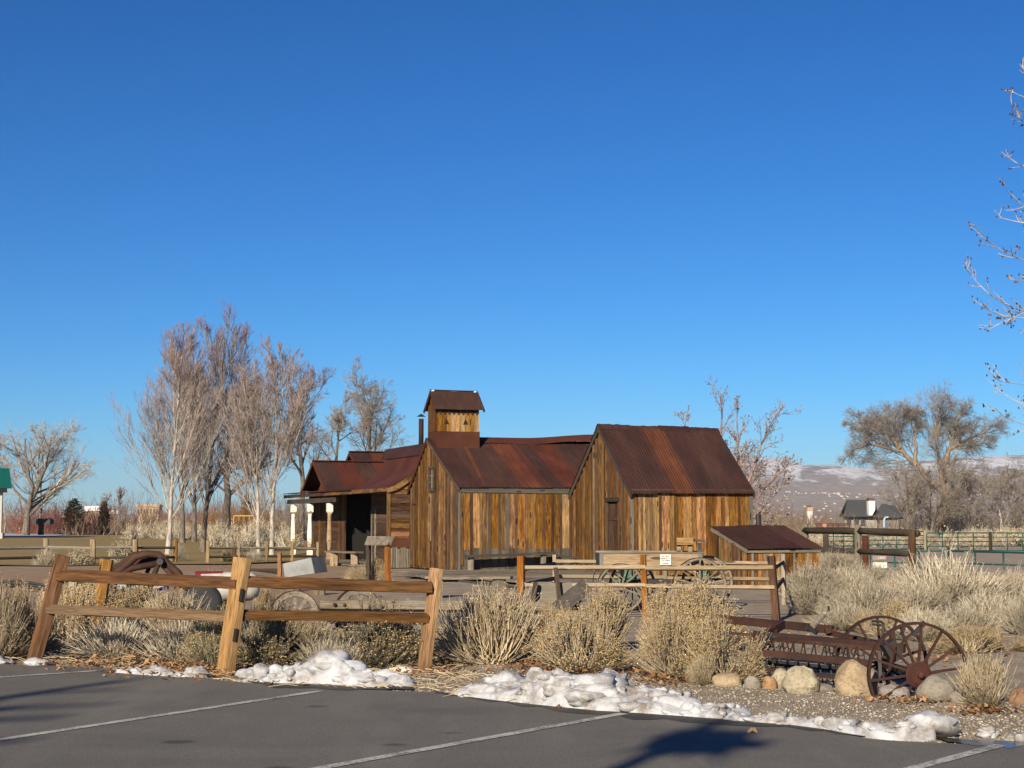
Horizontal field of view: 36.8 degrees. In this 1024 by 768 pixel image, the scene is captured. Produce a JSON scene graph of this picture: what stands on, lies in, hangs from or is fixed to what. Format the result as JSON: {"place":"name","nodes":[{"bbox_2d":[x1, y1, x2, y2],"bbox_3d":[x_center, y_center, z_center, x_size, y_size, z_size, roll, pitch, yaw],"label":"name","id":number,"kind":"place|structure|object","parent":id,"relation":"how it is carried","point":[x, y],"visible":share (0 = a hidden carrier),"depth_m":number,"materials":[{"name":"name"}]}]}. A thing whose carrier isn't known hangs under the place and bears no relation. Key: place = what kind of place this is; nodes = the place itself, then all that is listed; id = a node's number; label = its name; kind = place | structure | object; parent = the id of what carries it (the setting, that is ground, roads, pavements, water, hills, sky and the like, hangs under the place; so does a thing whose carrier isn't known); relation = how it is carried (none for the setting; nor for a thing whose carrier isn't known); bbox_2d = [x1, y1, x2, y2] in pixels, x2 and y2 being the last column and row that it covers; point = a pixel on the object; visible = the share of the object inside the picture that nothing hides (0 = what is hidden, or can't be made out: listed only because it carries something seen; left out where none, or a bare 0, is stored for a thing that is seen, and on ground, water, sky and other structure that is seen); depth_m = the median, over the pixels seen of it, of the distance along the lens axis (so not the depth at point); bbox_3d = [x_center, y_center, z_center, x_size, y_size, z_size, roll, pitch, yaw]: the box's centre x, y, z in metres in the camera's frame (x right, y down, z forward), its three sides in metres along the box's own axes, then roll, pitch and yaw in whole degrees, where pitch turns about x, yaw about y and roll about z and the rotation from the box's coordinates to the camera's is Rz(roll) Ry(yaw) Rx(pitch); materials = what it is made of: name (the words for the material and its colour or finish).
{"place":"outdoors","nodes":[
{"label":"outdoors","id":0,"kind":"place"},
{"bbox_2d":[0,535,307,565],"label":"lawn","id":1,"kind":"structure","parent":0,"point":[193,553],"depth_m":76.85,"materials":[{"name":"plant"}]},
{"bbox_2d":[108,314,239,553],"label":"bare tree","id":2,"kind":"object","parent":1,"relation":"on","point":[194,390],"visible":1,"depth_m":67.04,"materials":[{"name":"grey plant"}]},
{"bbox_2d":[149,337,219,542],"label":"bare tree","id":3,"kind":"object","parent":1,"relation":"on","point":[182,527],"visible":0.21,"depth_m":98.66,"materials":[{"name":"grey plant"}]},
{"bbox_2d":[160,360,230,541],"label":"bare tree","id":4,"kind":"object","parent":1,"relation":"on","point":[193,501],"visible":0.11,"depth_m":101.88,"materials":[{"name":"grey plant"}]},
{"bbox_2d":[155,301,270,551],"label":"bare tree","id":5,"kind":"object","parent":1,"relation":"on","point":[213,360],"visible":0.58,"depth_m":71.06,"materials":[{"name":"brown plant"}]},
{"bbox_2d":[212,332,325,554],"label":"bare tree","id":6,"kind":"object","parent":1,"relation":"on","point":[243,438],"visible":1,"depth_m":62.51,"materials":[{"name":"grey plant"}]},
{"bbox_2d":[0,664,1023,767],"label":"parking lot","id":7,"kind":"structure","parent":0,"point":[322,728],"depth_m":11.30,"materials":[{"name":"asphalt"}]},
{"bbox_2d":[0,691,321,740],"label":"painted line","id":8,"kind":"object","parent":7,"relation":"on","point":[91,725],"visible":1,"depth_m":12.35,"materials":[{"name":"paint"}]},
{"bbox_2d":[115,664,210,677],"bbox_3d":[-3.592,2.934,15.704,1.144,0.152,0.300,-2,-5,24],"label":"snow pile","id":9,"kind":"object","parent":7,"relation":"on","point":[190,671],"visible":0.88,"depth_m":15.56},
{"bbox_2d":[250,681,412,689],"bbox_3d":[-1.890,2.864,14.636,2.030,0.001,0.633,-2,-5,22],"label":"wet patch","id":10,"kind":"object","parent":7,"relation":"on","point":[338,687],"visible":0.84,"depth_m":14.47,"materials":[{"name":"liquid"}]},
{"bbox_2d":[312,713,627,767],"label":"painted line","id":11,"kind":"object","parent":7,"relation":"on","point":[456,743],"visible":1,"depth_m":10.91,"materials":[{"name":"paint"}]},
{"bbox_2d":[432,691,861,735],"bbox_3d":[0.843,2.688,12.612,4.447,0.001,0.553,-4,-6,38],"label":"wet patch","id":12,"kind":"object","parent":7,"relation":"on","point":[646,716],"visible":0.8,"depth_m":12.29,"materials":[{"name":"liquid"}]},
{"bbox_2d":[905,744,1006,767],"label":"painted line","id":13,"kind":"object","parent":7,"relation":"on","point":[956,756],"visible":1,"depth_m":10.27,"materials":[{"name":"paint"}]},
{"bbox_2d":[0,519,1023,743],"bbox_3d":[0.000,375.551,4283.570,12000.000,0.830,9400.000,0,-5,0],"label":"ground","id":14,"kind":"structure","parent":0,"point":[755,603],"depth_m":19.79,"materials":[{"name":"gravel"}]},
{"bbox_2d":[0,571,34,659],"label":"rabbitbrush","id":15,"kind":"object","parent":14,"relation":"on","point":[10,638],"visible":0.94,"depth_m":17.45,"materials":[{"name":"plant"}]},
{"bbox_2d":[3,573,72,652],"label":"rabbitbrush","id":16,"kind":"object","parent":14,"relation":"on","point":[54,644],"visible":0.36,"depth_m":18.22,"materials":[{"name":"plant"}]},
{"bbox_2d":[0,413,88,517],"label":"bare tree","id":17,"kind":"object","parent":14,"relation":"on","point":[40,487],"visible":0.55,"depth_m":141.66,"materials":[{"name":"grey plant"}]},
{"bbox_2d":[0,420,101,534],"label":"bare tree","id":18,"kind":"object","parent":14,"relation":"on","point":[34,492],"visible":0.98,"depth_m":138.56,"materials":[{"name":"grey plant"}]},
{"bbox_2d":[4,491,112,534],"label":"red willow thicket","id":19,"kind":"object","parent":14,"relation":"on","point":[48,528],"visible":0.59,"depth_m":149.04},
{"bbox_2d":[33,572,109,644],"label":"rabbitbrush","id":20,"kind":"object","parent":14,"relation":"on","point":[75,598],"visible":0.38,"depth_m":19.55,"materials":[{"name":"plant"}]},
{"bbox_2d":[92,559,113,633],"bbox_3d":[-5.723,3.009,21.449,0.327,1.154,0.162,0,-5,0],"label":"fence post","id":21,"kind":"object","parent":14,"relation":"on","point":[102,590],"visible":0.46,"depth_m":21.42,"materials":[{"name":"brown wood"}]},
{"bbox_2d":[54,600,168,661],"bbox_3d":[-4.575,2.853,17.869,1.398,0.683,1.488,3,-6,-30],"label":"rabbitbrush","id":22,"kind":"object","parent":14,"relation":"on","point":[118,643],"visible":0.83,"depth_m":17.71,"materials":[{"name":"plant"}]},
{"bbox_2d":[63,550,190,603],"bbox_3d":[-5.608,2.910,22.538,2.090,0.961,0.852,1,-5,-7],"label":"rusty machine","id":23,"kind":"object","parent":14,"relation":"on","point":[147,560],"visible":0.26,"depth_m":22.32,"materials":[{"name":"orange metal"}]},
{"bbox_2d":[99,572,205,632],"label":"rabbitbrush","id":24,"kind":"object","parent":14,"relation":"on","point":[134,598],"visible":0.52,"depth_m":21.56,"materials":[{"name":"plant"}]},
{"bbox_2d":[2,485,307,534],"bbox_3d":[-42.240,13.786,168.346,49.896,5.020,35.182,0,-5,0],"label":"willow thicket","id":25,"kind":"object","parent":14,"relation":"on","point":[132,516],"visible":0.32,"depth_m":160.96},
{"bbox_2d":[0,538,319,564],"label":"rail fence","id":26,"kind":"object","parent":14,"relation":"on","point":[93,547],"visible":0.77,"depth_m":53.99,"materials":[{"name":"brown wood"}]},
{"bbox_2d":[137,587,211,639],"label":"rabbitbrush","id":27,"kind":"object","parent":14,"relation":"on","point":[166,602],"visible":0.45,"depth_m":20.61,"materials":[{"name":"plant"}]},
{"bbox_2d":[116,603,251,664],"bbox_3d":[-3.531,2.764,17.111,1.566,0.721,1.549,-4,-6,36],"label":"rabbitbrush","id":28,"kind":"object","parent":14,"relation":"on","point":[173,650],"visible":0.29,"depth_m":17.02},
{"bbox_2d":[61,515,306,535],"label":"tan brush","id":29,"kind":"object","parent":14,"relation":"on","point":[97,530],"visible":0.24,"depth_m":146.59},
{"bbox_2d":[184,587,221,620],"bbox_3d":[-4.359,3.078,21.715,0.550,0.544,0.314,2,-5,-19],"label":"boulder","id":30,"kind":"object","parent":14,"relation":"on","point":[214,594],"visible":0.45,"depth_m":21.66,"materials":[{"name":"stone"}]},
{"bbox_2d":[117,517,306,546],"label":"sagebrush stand","id":31,"kind":"object","parent":14,"relation":"on","point":[216,535],"visible":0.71,"depth_m":109.47,"materials":[{"name":"plant"}]},
{"bbox_2d":[172,601,254,669],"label":"rabbitbrush","id":32,"kind":"object","parent":14,"relation":"on","point":[204,642],"visible":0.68,"depth_m":16.39,"materials":[{"name":"plant"}]},
{"bbox_2d":[27,554,442,676],"bbox_3d":[-3.133,2.499,16.270,4.719,1.373,1.095,-1,-5,11],"label":"split rail fence","id":33,"kind":"object","parent":14,"relation":"on","point":[239,582],"visible":0.91,"depth_m":16.13,"materials":[{"name":"brown wood"}]},
{"bbox_2d":[191,495,286,534],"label":"orange brush","id":34,"kind":"object","parent":14,"relation":"on","point":[212,518],"visible":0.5,"depth_m":152.88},
{"bbox_2d":[160,384,319,533],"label":"bare tree","id":35,"kind":"object","parent":14,"relation":"on","point":[229,493],"visible":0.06,"depth_m":123.67,"materials":[{"name":"grey plant"}]},
{"bbox_2d":[8,640,517,698],"bbox_3d":[-3.151,3.027,16.731,9.981,0.066,2.704,-4,-6,37],"label":"loose straw","id":36,"kind":"object","parent":14,"relation":"on","point":[403,673],"visible":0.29,"depth_m":15.48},
{"bbox_2d":[237,592,317,665],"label":"rabbitbrush","id":37,"kind":"object","parent":14,"relation":"on","point":[272,639],"visible":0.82,"depth_m":16.60,"materials":[{"name":"plant"}]},
{"bbox_2d":[245,362,343,537],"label":"bare tree","id":38,"kind":"object","parent":14,"relation":"on","point":[301,467],"visible":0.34,"depth_m":123.85,"materials":[{"name":"grey plant"}]},
{"bbox_2d":[282,556,326,576],"bbox_3d":[-5.385,4.750,40.099,1.111,0.549,0.748,0,-5,0],"label":"sign","id":39,"kind":"object","parent":14,"relation":"on","point":[309,565],"visible":0.95,"depth_m":39.80,"materials":[{"name":"grey metal"}]},
{"bbox_2d":[291,608,340,655],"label":"rabbitbrush","id":40,"kind":"object","parent":14,"relation":"on","point":[313,629],"visible":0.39,"depth_m":17.90,"materials":[{"name":"plant"}]},
{"bbox_2d":[235,649,423,687],"bbox_3d":[-1.798,2.782,15.004,1.971,0.393,0.659,-2,-5,21],"label":"snow pile","id":41,"kind":"object","parent":14,"relation":"on","point":[328,667],"visible":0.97,"depth_m":14.84,"materials":[{"name":"snow"}]},
{"bbox_2d":[285,623,377,669],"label":"rabbitbrush","id":42,"kind":"object","parent":14,"relation":"on","point":[309,654],"visible":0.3,"depth_m":16.29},
{"bbox_2d":[304,391,366,459],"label":"bare tree","id":43,"kind":"object","parent":14,"relation":"on","point":[337,414],"visible":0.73,"depth_m":123.99,"materials":[{"name":"grey plant"}]},
{"bbox_2d":[284,443,423,567],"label":"porch house","id":44,"kind":"structure","parent":14,"relation":"on","point":[355,499],"depth_m":58.69,"materials":[{"name":"brown wood"}]},
{"bbox_2d":[341,553,393,580],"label":"rabbitbrush","id":45,"kind":"object","parent":14,"relation":"on","point":[377,572],"visible":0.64,"depth_m":37.19,"materials":[{"name":"plant"}]},
{"bbox_2d":[340,355,411,450],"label":"bare tree","id":46,"kind":"object","parent":14,"relation":"on","point":[369,408],"visible":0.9,"depth_m":124.10,"materials":[{"name":"grey plant"}]},
{"bbox_2d":[314,591,438,670],"bbox_3d":[-1.478,2.639,16.590,1.268,0.874,1.554,3,-6,-29],"label":"rabbitbrush","id":47,"kind":"object","parent":14,"relation":"on","point":[387,642],"visible":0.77,"depth_m":16.37,"materials":[{"name":"plant"}]},
{"bbox_2d":[365,536,394,580],"bbox_3d":[-3.167,4.227,36.834,0.688,1.175,0.387,0,-5,0],"label":"shingle roofed stand","id":48,"kind":"object","parent":14,"relation":"on","point":[387,541],"visible":0.91,"depth_m":36.80,"materials":[{"name":"brown wood"}]},
{"bbox_2d":[271,590,551,635],"bbox_3d":[-1.245,3.232,21.371,4.252,0.767,2.084,-2,-5,18],"label":"freight wagon frame","id":49,"kind":"object","parent":14,"relation":"on","point":[341,603],"visible":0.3,"depth_m":21.14,"materials":[{"name":"grey wood"}]},
{"bbox_2d":[522,567,592,614],"bbox_3d":[0.512,2.891,21.086,0.828,0.755,1.415,-2,-5,20],"label":"wagon box end","id":50,"kind":"object","parent":49,"relation":"on","point":[557,590],"visible":0.6,"depth_m":21.28,"materials":[{"name":"grey wood"}]},
{"bbox_2d":[413,578,563,665],"bbox_3d":[-0.343,2.642,17.123,1.811,0.962,1.242,2,-5,-20],"label":"rabbitbrush","id":51,"kind":"object","parent":14,"relation":"on","point":[490,635],"visible":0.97,"depth_m":16.98,"materials":[{"name":"plant"}]},
{"bbox_2d":[407,389,592,569],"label":"shed","id":52,"kind":"structure","parent":14,"relation":"on","point":[472,491],"depth_m":46.44,"materials":[{"name":"brown wood"}]},
{"bbox_2d":[5,612,1023,715],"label":"fallen leaves","id":53,"kind":"object","parent":14,"relation":"on","point":[924,698],"visible":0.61,"depth_m":16.02,"materials":[{"name":"plant"}]},
{"bbox_2d":[12,653,1023,743],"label":"gravel","id":54,"kind":"structure","parent":14,"relation":"on","point":[874,712],"depth_m":13.28,"materials":[{"name":"gravel"}]},
{"bbox_2d":[519,601,565,661],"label":"rabbitbrush","id":55,"kind":"object","parent":14,"relation":"on","point":[542,623],"visible":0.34,"depth_m":17.22,"materials":[{"name":"plant"}]},
{"bbox_2d":[391,569,722,589],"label":"boardwalk","id":56,"kind":"structure","parent":14,"relation":"on","point":[531,575],"depth_m":40.97,"materials":[{"name":"grey wood"}]},
{"bbox_2d":[516,600,642,674],"bbox_3d":[0.692,2.664,16.237,1.250,0.756,1.356,2,-5,-17],"label":"rabbitbrush","id":57,"kind":"object","parent":14,"relation":"on","point":[571,648],"visible":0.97,"depth_m":16.15,"materials":[{"name":"plant"}]},
{"bbox_2d":[549,575,636,650],"bbox_3d":[0.936,2.780,18.570,1.212,0.969,0.934,1,-5,-13],"label":"rabbitbrush","id":58,"kind":"object","parent":14,"relation":"on","point":[606,613],"visible":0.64,"depth_m":18.39,"materials":[{"name":"plant"}]},
{"bbox_2d":[450,667,750,718],"bbox_3d":[0.666,2.637,13.276,2.896,0.371,0.968,-4,-6,37],"label":"snow pile","id":59,"kind":"object","parent":14,"relation":"on","point":[607,689],"visible":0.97,"depth_m":12.97,"materials":[{"name":"snow"}]},
{"bbox_2d":[517,554,786,620],"bbox_3d":[2.595,3.440,26.381,5.032,1.140,4.721,0,-5,0],"label":"rail fence","id":60,"kind":"object","parent":14,"relation":"on","point":[771,564],"visible":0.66,"depth_m":24.08,"materials":[{"name":"orange wood"}]},
{"bbox_2d":[568,424,755,576],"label":"barn","id":61,"kind":"structure","parent":14,"relation":"on","point":[648,488],"depth_m":42.73,"materials":[{"name":"brown wood"}]},
{"bbox_2d":[593,537,732,612],"bbox_3d":[2.661,3.309,26.842,2.602,1.272,1.671,0,-5,0],"label":"farm wagon","id":62,"kind":"object","parent":14,"relation":"on","point":[689,557],"visible":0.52,"depth_m":26.37,"materials":[{"name":"brown wood"}]},
{"bbox_2d":[635,573,698,649],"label":"rabbitbrush","id":63,"kind":"object","parent":14,"relation":"on","point":[658,606],"visible":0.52,"depth_m":18.54,"materials":[{"name":"plant"}]},
{"bbox_2d":[624,601,731,680],"bbox_3d":[1.669,2.585,15.516,1.012,0.791,1.097,3,-6,-27],"label":"rabbitbrush","id":64,"kind":"object","parent":14,"relation":"on","point":[664,645],"visible":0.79,"depth_m":15.51,"materials":[{"name":"plant"}]},
{"bbox_2d":[683,650,714,684],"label":"rabbitbrush","id":65,"kind":"object","parent":14,"relation":"on","point":[700,672],"visible":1,"depth_m":14.94,"materials":[{"name":"plant"}]},
{"bbox_2d":[676,571,752,652],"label":"rabbitbrush","id":66,"kind":"object","parent":14,"relation":"on","point":[701,602],"visible":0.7,"depth_m":18.38,"materials":[{"name":"plant"}]},
{"bbox_2d":[673,599,778,682],"bbox_3d":[2.117,2.548,15.266,0.970,0.823,1.052,4,-7,-41],"label":"rabbitbrush","id":67,"kind":"object","parent":14,"relation":"on","point":[753,663],"visible":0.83,"depth_m":15.16,"materials":[{"name":"plant"}]},
{"bbox_2d":[674,375,803,525],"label":"budding tree","id":68,"kind":"object","parent":14,"relation":"on","point":[739,456],"visible":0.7,"depth_m":53.99,"materials":[{"name":"brown plant"}]},
{"bbox_2d":[710,514,823,584],"bbox_3d":[5.985,3.980,37.106,2.064,1.719,2.411,2,-5,-21],"label":"lean to","id":69,"kind":"object","parent":14,"relation":"on","point":[758,541],"visible":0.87,"depth_m":36.39,"materials":[{"name":"brown wood"}]},
{"bbox_2d":[723,711,860,735],"bbox_3d":[2.204,2.608,11.867,0.348,0.152,1.271,5,-7,-44],"label":"snow pile","id":70,"kind":"object","parent":14,"relation":"on","point":[834,723],"visible":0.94,"depth_m":11.81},
{"bbox_2d":[780,666,818,692],"bbox_3d":[2.661,2.767,14.272,0.351,0.326,0.270,0,-5,0],"label":"boulder","id":71,"kind":"object","parent":14,"relation":"on","point":[800,679],"visible":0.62,"depth_m":14.17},
{"bbox_2d":[768,557,853,596],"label":"rabbitbrush","id":72,"kind":"object","parent":14,"relation":"on","point":[806,576],"visible":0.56,"depth_m":31.16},
{"bbox_2d":[781,573,850,614],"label":"rabbitbrush","id":73,"kind":"object","parent":14,"relation":"on","point":[803,601],"visible":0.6,"depth_m":25.96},
{"bbox_2d":[753,504,914,539],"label":"red brown brush","id":74,"kind":"object","parent":14,"relation":"on","point":[792,527],"visible":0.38,"depth_m":159.45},
{"bbox_2d":[707,606,967,699],"bbox_3d":[3.168,2.766,15.371,2.007,1.001,3.531,0,-5,0],"label":"hay rake","id":75,"kind":"object","parent":14,"relation":"on","point":[918,672],"visible":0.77,"depth_m":14.80,"materials":[{"name":"orange metal"}]},
{"bbox_2d":[801,596,880,631],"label":"rabbitbrush","id":76,"kind":"object","parent":14,"relation":"on","point":[839,618],"visible":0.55,"depth_m":21.96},
{"bbox_2d":[819,548,866,573],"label":"rabbitbrush","id":77,"kind":"object","parent":14,"relation":"on","point":[842,560],"visible":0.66,"depth_m":44.73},
{"bbox_2d":[821,561,878,591],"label":"rabbitbrush","id":78,"kind":"object","parent":14,"relation":"on","point":[860,576],"visible":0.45,"depth_m":31.45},
{"bbox_2d":[834,659,877,695],"bbox_3d":[3.155,2.750,14.134,0.404,0.452,0.360,0,-5,0],"label":"boulder","id":79,"kind":"object","parent":14,"relation":"on","point":[850,677],"visible":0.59,"depth_m":14.01,"materials":[{"name":"beige stone"}]},
{"bbox_2d":[802,524,920,574],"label":"timber fence","id":80,"kind":"object","parent":14,"relation":"on","point":[861,551],"visible":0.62,"depth_m":46.16,"materials":[{"name":"brown wood"}]},
{"bbox_2d":[811,577,912,615],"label":"rabbitbrush","id":81,"kind":"object","parent":14,"relation":"on","point":[861,596],"visible":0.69,"depth_m":24.85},
{"bbox_2d":[832,498,903,538],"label":"house","id":82,"kind":"structure","parent":14,"relation":"on","point":[864,509],"depth_m":166.93,"materials":[{"name":"grey"}]},
{"bbox_2d":[846,594,924,635],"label":"rabbitbrush","id":83,"kind":"object","parent":14,"relation":"on","point":[868,627],"visible":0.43,"depth_m":21.23,"materials":[{"name":"plant"}]},
{"bbox_2d":[873,458,936,528],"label":"bare tree","id":84,"kind":"object","parent":14,"relation":"on","point":[905,501],"visible":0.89,"depth_m":171.30,"materials":[{"name":"grey plant"}]},
{"bbox_2d":[855,710,961,741],"bbox_3d":[2.899,2.516,11.321,0.782,0.223,0.501,-1,-5,10],"label":"snow pile","id":85,"kind":"object","parent":14,"relation":"on","point":[929,725],"visible":0.95,"depth_m":11.17,"materials":[{"name":"snow"}]},
{"bbox_2d":[809,523,1023,549],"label":"sagebrush flat","id":86,"kind":"structure","parent":14,"relation":"on","point":[816,538],"depth_m":126.33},
{"bbox_2d":[878,571,957,614],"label":"rabbitbrush","id":87,"kind":"object","parent":14,"relation":"on","point":[923,595],"visible":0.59,"depth_m":25.31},
{"bbox_2d":[834,377,1014,534],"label":"cottonwood","id":88,"kind":"object","parent":14,"relation":"on","point":[888,419],"visible":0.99,"depth_m":179.71,"materials":[{"name":"beige plant"}]},
{"bbox_2d":[884,603,965,642],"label":"rabbitbrush","id":89,"kind":"object","parent":14,"relation":"on","point":[928,631],"visible":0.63,"depth_m":20.14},
{"bbox_2d":[915,674,959,701],"bbox_3d":[3.767,2.732,13.597,0.421,0.339,0.356,0,-5,0],"label":"boulder","id":90,"kind":"object","parent":14,"relation":"on","point":[937,688],"visible":0.5,"depth_m":13.47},
{"bbox_2d":[897,458,983,531],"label":"bare tree","id":91,"kind":"object","parent":14,"relation":"on","point":[944,506],"visible":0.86,"depth_m":172.51,"materials":[{"name":"grey plant"}]},
{"bbox_2d":[870,546,1023,609],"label":"rabbitbrush","id":92,"kind":"object","parent":14,"relation":"on","point":[960,581],"visible":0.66,"depth_m":26.98,"materials":[{"name":"plant"}]},
{"bbox_2d":[886,491,1023,538],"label":"grey brush","id":93,"kind":"object","parent":14,"relation":"on","point":[1018,523],"visible":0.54,"depth_m":182.21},
{"bbox_2d":[923,622,1006,654],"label":"rabbitbrush","id":94,"kind":"object","parent":14,"relation":"on","point":[969,638],"visible":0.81,"depth_m":18.30,"materials":[{"name":"plant"}]},
{"bbox_2d":[915,457,1016,530],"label":"bare tree","id":95,"kind":"object","parent":14,"relation":"on","point":[974,480],"visible":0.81,"depth_m":174.86,"materials":[{"name":"grey plant"}]},
{"bbox_2d":[928,592,1010,637],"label":"rabbitbrush","id":96,"kind":"object","parent":14,"relation":"on","point":[972,618],"visible":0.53,"depth_m":20.41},
{"bbox_2d":[946,649,1019,709],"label":"rabbitbrush","id":97,"kind":"object","parent":14,"relation":"on","point":[983,681],"visible":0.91,"depth_m":13.11,"materials":[{"name":"plant"}]},
{"bbox_2d":[944,583,1023,626],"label":"rabbitbrush","id":98,"kind":"object","parent":14,"relation":"on","point":[990,605],"visible":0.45,"depth_m":22.50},
{"bbox_2d":[963,57,1023,434],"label":"budding tree","id":99,"kind":"object","parent":14,"relation":"on","point":[1001,299],"visible":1,"depth_m":13.88,"materials":[{"name":"white plant"}]},
{"bbox_2d":[966,463,1023,529],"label":"bare tree","id":100,"kind":"object","parent":14,"relation":"on","point":[1014,472],"visible":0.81,"depth_m":177.19,"materials":[{"name":"grey plant"}]},
{"bbox_2d":[989,587,1023,635],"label":"rabbitbrush","id":101,"kind":"object","parent":14,"relation":"on","point":[1015,621],"visible":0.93,"depth_m":21.24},
{"bbox_2d":[0,0,1023,518],"label":"sky","id":102,"kind":"structure","parent":0,"point":[574,216],"materials":[{"name":"blue"}]},
{"bbox_2d":[128,455,1023,520],"bbox_3d":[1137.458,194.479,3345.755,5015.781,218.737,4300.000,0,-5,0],"label":"hills","id":103,"kind":"structure","parent":0,"point":[817,481],"depth_m":3353.34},
{"bbox_2d":[833,551,1023,575],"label":"arena","id":104,"kind":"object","parent":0,"point":[993,558],"depth_m":84.15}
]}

